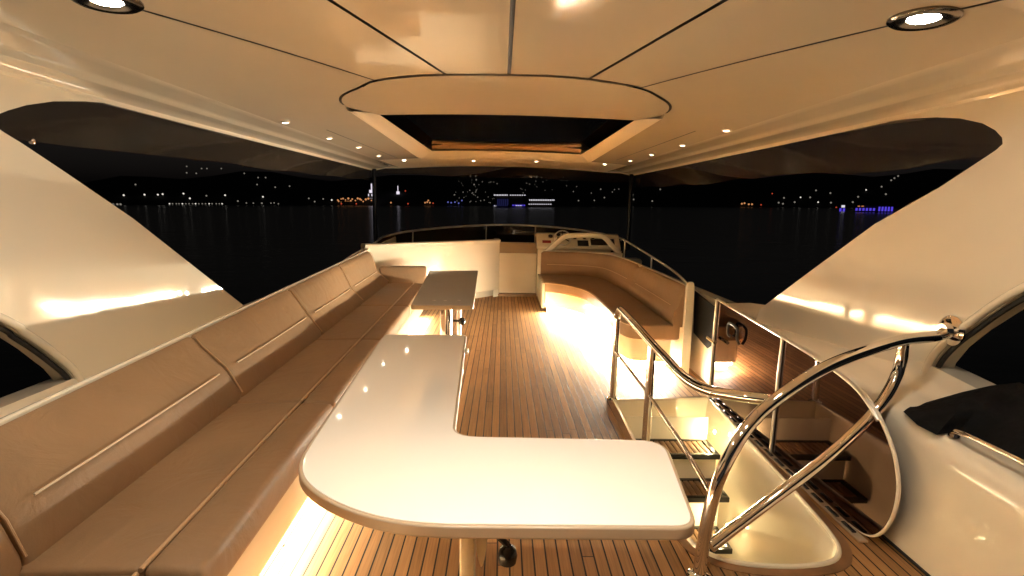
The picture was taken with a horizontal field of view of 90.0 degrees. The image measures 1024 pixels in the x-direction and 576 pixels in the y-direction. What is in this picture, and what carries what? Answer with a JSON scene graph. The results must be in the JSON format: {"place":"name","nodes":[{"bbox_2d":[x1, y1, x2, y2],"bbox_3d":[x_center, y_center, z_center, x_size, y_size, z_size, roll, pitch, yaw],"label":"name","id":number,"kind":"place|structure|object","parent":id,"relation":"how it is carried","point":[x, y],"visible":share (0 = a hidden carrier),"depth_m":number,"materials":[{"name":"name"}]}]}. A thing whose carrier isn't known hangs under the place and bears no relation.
{"place":"outdoors","nodes":[
{"label":"outdoors","id":0,"kind":"place"},
{"bbox_2d":[0,80,1002,182],"label":"sky","id":1,"kind":"structure","parent":0,"point":[89,142],"materials":[{"name":"black"}]},
{"bbox_2d":[0,205,1023,397],"bbox_3d":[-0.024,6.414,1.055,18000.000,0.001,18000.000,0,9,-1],"label":"sea","id":2,"kind":"structure","parent":0,"point":[243,254],"depth_m":94.56,"materials":[{"name":"black liquid"}]},
{"bbox_2d":[493,194,526,207],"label":"passenger ship","id":3,"kind":"object","parent":2,"relation":"on","point":[505,200],"visible":0.99,"depth_m":916.30,"materials":[{"name":"brown"}]},
{"bbox_2d":[528,199,554,207],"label":"ferry","id":4,"kind":"object","parent":2,"relation":"on","point":[540,203],"visible":0.99,"depth_m":948.07,"materials":[{"name":"white"}]},
{"bbox_2d":[839,205,845,210],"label":"boat","id":5,"kind":"object","parent":2,"relation":"on","point":[842,207],"visible":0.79,"depth_m":547.86,"materials":[{"name":"blue"}]},
{"bbox_2d":[855,206,894,211],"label":"party boat","id":6,"kind":"object","parent":2,"relation":"on","point":[873,209],"visible":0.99,"depth_m":475.03,"materials":[{"name":"blue"}]},
{"bbox_2d":[82,167,964,207],"bbox_3d":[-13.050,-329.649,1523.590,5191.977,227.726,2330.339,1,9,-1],"label":"hills","id":7,"kind":"structure","parent":0,"point":[682,187],"depth_m":1521.24,"materials":[{"name":"black"}]},
{"bbox_2d":[368,184,371,197],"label":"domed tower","id":8,"kind":"structure","parent":7,"relation":"on","point":[370,194],"depth_m":1511.66,"materials":[{"name":"white"}]},
{"bbox_2d":[259,293,925,575],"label":"deck","id":9,"kind":"structure","parent":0,"point":[532,368],"depth_m":3.40,"materials":[{"name":"brown wood"}]},
{"bbox_2d":[0,237,395,425],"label":"bulwark","id":10,"kind":"object","parent":9,"relation":"attached to","point":[17,404],"visible":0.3,"depth_m":2.38,"materials":[{"name":"white plastic"}]},
{"bbox_2d":[0,74,243,381],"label":"support arch","id":11,"kind":"structure","parent":10,"relation":"on","point":[92,282],"depth_m":2.56,"materials":[{"name":"beige plastic"}]},
{"bbox_2d":[288,237,382,285],"bbox_3d":[-2.014,-0.345,6.293,0.103,0.283,4.805,1,9,-3],"label":"side rail","id":12,"kind":"object","parent":10,"relation":"attached to","point":[355,253],"visible":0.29,"depth_m":6.72,"materials":[{"name":"silver metal"}]},
{"bbox_2d":[0,251,426,575],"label":"sofa","id":13,"kind":"object","parent":9,"relation":"on","point":[182,457],"visible":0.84,"depth_m":2.04,"materials":[{"name":"beige leather"}]},
{"bbox_2d":[361,238,500,297],"bbox_3d":[-1.048,-0.242,7.824,2.551,0.949,0.367,-8,13,-44],"label":"bulkhead","id":14,"kind":"object","parent":9,"relation":"on","point":[481,257],"visible":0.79,"depth_m":7.73,"materials":[{"name":"white plastic"}]},
{"bbox_2d":[498,242,536,296],"bbox_3d":[0.092,-0.320,8.637,0.645,0.883,0.350,1,9,-1],"label":"companion door","id":15,"kind":"structure","parent":14,"relation":"in","point":[517,267],"depth_m":8.54,"materials":[{"name":"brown wood"}]},
{"bbox_2d":[499,253,536,292],"bbox_3d":[0.095,-0.250,8.568,0.620,0.672,0.050,1,9,-1],"label":"door panel","id":16,"kind":"structure","parent":15,"relation":"in","point":[517,271],"depth_m":8.54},
{"bbox_2d":[411,270,477,334],"bbox_3d":[-0.605,0.315,5.130,0.581,0.723,2.172,0,9,-5],"label":"side table","id":17,"kind":"object","parent":9,"relation":"on","point":[445,292],"visible":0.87,"depth_m":4.67,"materials":[{"name":"paint"}]},
{"bbox_2d":[299,334,694,575],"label":"dining table","id":18,"kind":"object","parent":9,"relation":"on","point":[390,449],"visible":1,"depth_m":1.51,"materials":[{"name":"paint"}]},
{"bbox_2d":[535,230,620,293],"bbox_3d":[1.087,-0.419,8.643,1.390,1.120,0.641,1,9,-1],"label":"helm console","id":19,"kind":"object","parent":9,"relation":"on","point":[543,241],"visible":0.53,"depth_m":8.46,"materials":[{"name":"white plastic"}]},
{"bbox_2d":[545,233,622,256],"bbox_3d":[1.101,-0.352,8.128,1.280,1.051,0.120,1,9,-1],"label":"helm seat back","id":20,"kind":"object","parent":9,"relation":"on","point":[605,238],"visible":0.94,"depth_m":8.01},
{"bbox_2d":[537,251,694,373],"bbox_3d":[1.020,0.080,6.350,1.170,0.862,3.565,1,9,-1],"label":"sofa","id":21,"kind":"object","parent":9,"relation":"on","point":[596,290],"visible":0.94,"depth_m":5.85,"materials":[{"name":"beige leather"}]},
{"bbox_2d":[623,257,641,263],"bbox_3d":[-0.218,1.248,9.771,4.962,3.820,0.900,1,9,-1],"label":"forward coaming","id":22,"kind":"object","parent":9,"relation":"attached to","point":[637,260],"visible":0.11,"depth_m":9.09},
{"bbox_2d":[378,224,624,252],"bbox_3d":[-0.182,-0.852,9.155,4.211,0.562,0.869,1,9,-1],"label":"windscreen","id":23,"kind":"object","parent":22,"relation":"on","point":[514,232],"visible":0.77,"depth_m":9.46,"materials":[{"name":"black glass"}]},
{"bbox_2d":[613,397,841,568],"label":"staircase","id":24,"kind":"structure","parent":9,"relation":"on","point":[792,531],"depth_m":3.38,"materials":[{"name":"beige plastic"}]},
{"bbox_2d":[607,306,965,575],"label":"handrail","id":25,"kind":"object","parent":9,"relation":"on","point":[950,331],"visible":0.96,"depth_m":2.25,"materials":[{"name":"silver metal"}]},
{"bbox_2d":[706,298,900,542],"bbox_3d":[1.605,0.634,3.132,0.076,0.812,1.957,1,9,-1],"label":"balustrade","id":26,"kind":"object","parent":9,"relation":"on","point":[856,484],"visible":0.88,"depth_m":2.78,"materials":[{"name":"brown wood"}]},
{"bbox_2d":[631,260,1023,575],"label":"bulwark","id":27,"kind":"object","parent":9,"relation":"attached to","point":[960,511],"visible":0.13,"depth_m":2.12,"materials":[{"name":"beige plastic"}]},
{"bbox_2d":[620,239,714,304],"bbox_3d":[1.746,-0.352,6.435,0.142,0.330,4.658,1,9,1],"label":"side rail","id":28,"kind":"object","parent":27,"relation":"on","point":[675,272],"visible":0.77,"depth_m":5.97,"materials":[{"name":"silver metal"}]},
{"bbox_2d":[693,291,714,347],"bbox_3d":[1.666,0.285,4.412,0.009,0.437,0.579,1,9,-1],"label":"side screen","id":29,"kind":"object","parent":28,"relation":"attached to","point":[704,308],"visible":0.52,"depth_m":4.45,"materials":[{"name":"grey glass"}]},
{"bbox_2d":[756,90,1023,375],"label":"support arch","id":30,"kind":"structure","parent":27,"relation":"attached to","point":[954,246],"depth_m":2.52,"materials":[{"name":"beige plastic"}]},
{"bbox_2d":[0,0,1023,175],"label":"hardtop","id":31,"kind":"object","parent":30,"relation":"on","point":[515,83],"visible":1,"depth_m":2.34,"materials":[{"name":"beige plastic"}]},
{"bbox_2d":[71,0,144,13],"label":"downlight","id":32,"kind":"object","parent":31,"relation":"attached to","point":[120,7],"visible":1,"depth_m":1.64,"materials":[{"name":"silver metal"}]},
{"bbox_2d":[372,169,377,242],"bbox_3d":[-2.277,-1.337,8.497,0.072,1.250,0.072,1,9,-1],"label":"corner post","id":33,"kind":"object","parent":31,"relation":"attached to","point":[374,203],"visible":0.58,"depth_m":8.46,"materials":[{"name":"black metal"}]},
{"bbox_2d":[625,174,633,249],"bbox_3d":[1.972,-1.269,8.583,0.072,1.250,0.072,1,9,-1],"label":"corner post","id":34,"kind":"object","parent":31,"relation":"attached to","point":[629,211],"visible":1,"depth_m":8.55,"materials":[{"name":"black metal"}]},
{"bbox_2d":[886,5,963,30],"bbox_3d":[1.303,-0.852,1.621,0.196,0.016,0.196,4,9,-2],"label":"downlight","id":35,"kind":"object","parent":31,"relation":"attached to","point":[928,21],"visible":1,"depth_m":1.61,"materials":[{"name":"silver metal"}]},
{"bbox_2d":[903,382,1023,465],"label":"canvas cover","id":36,"kind":"object","parent":27,"relation":"on","point":[993,414],"visible":0.96,"depth_m":2.14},
{"bbox_2d":[947,429,1023,465],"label":"ledge rail","id":37,"kind":"object","parent":27,"relation":"on","point":[955,433],"visible":1,"depth_m":1.95,"materials":[{"name":"silver metal"}]}
]}

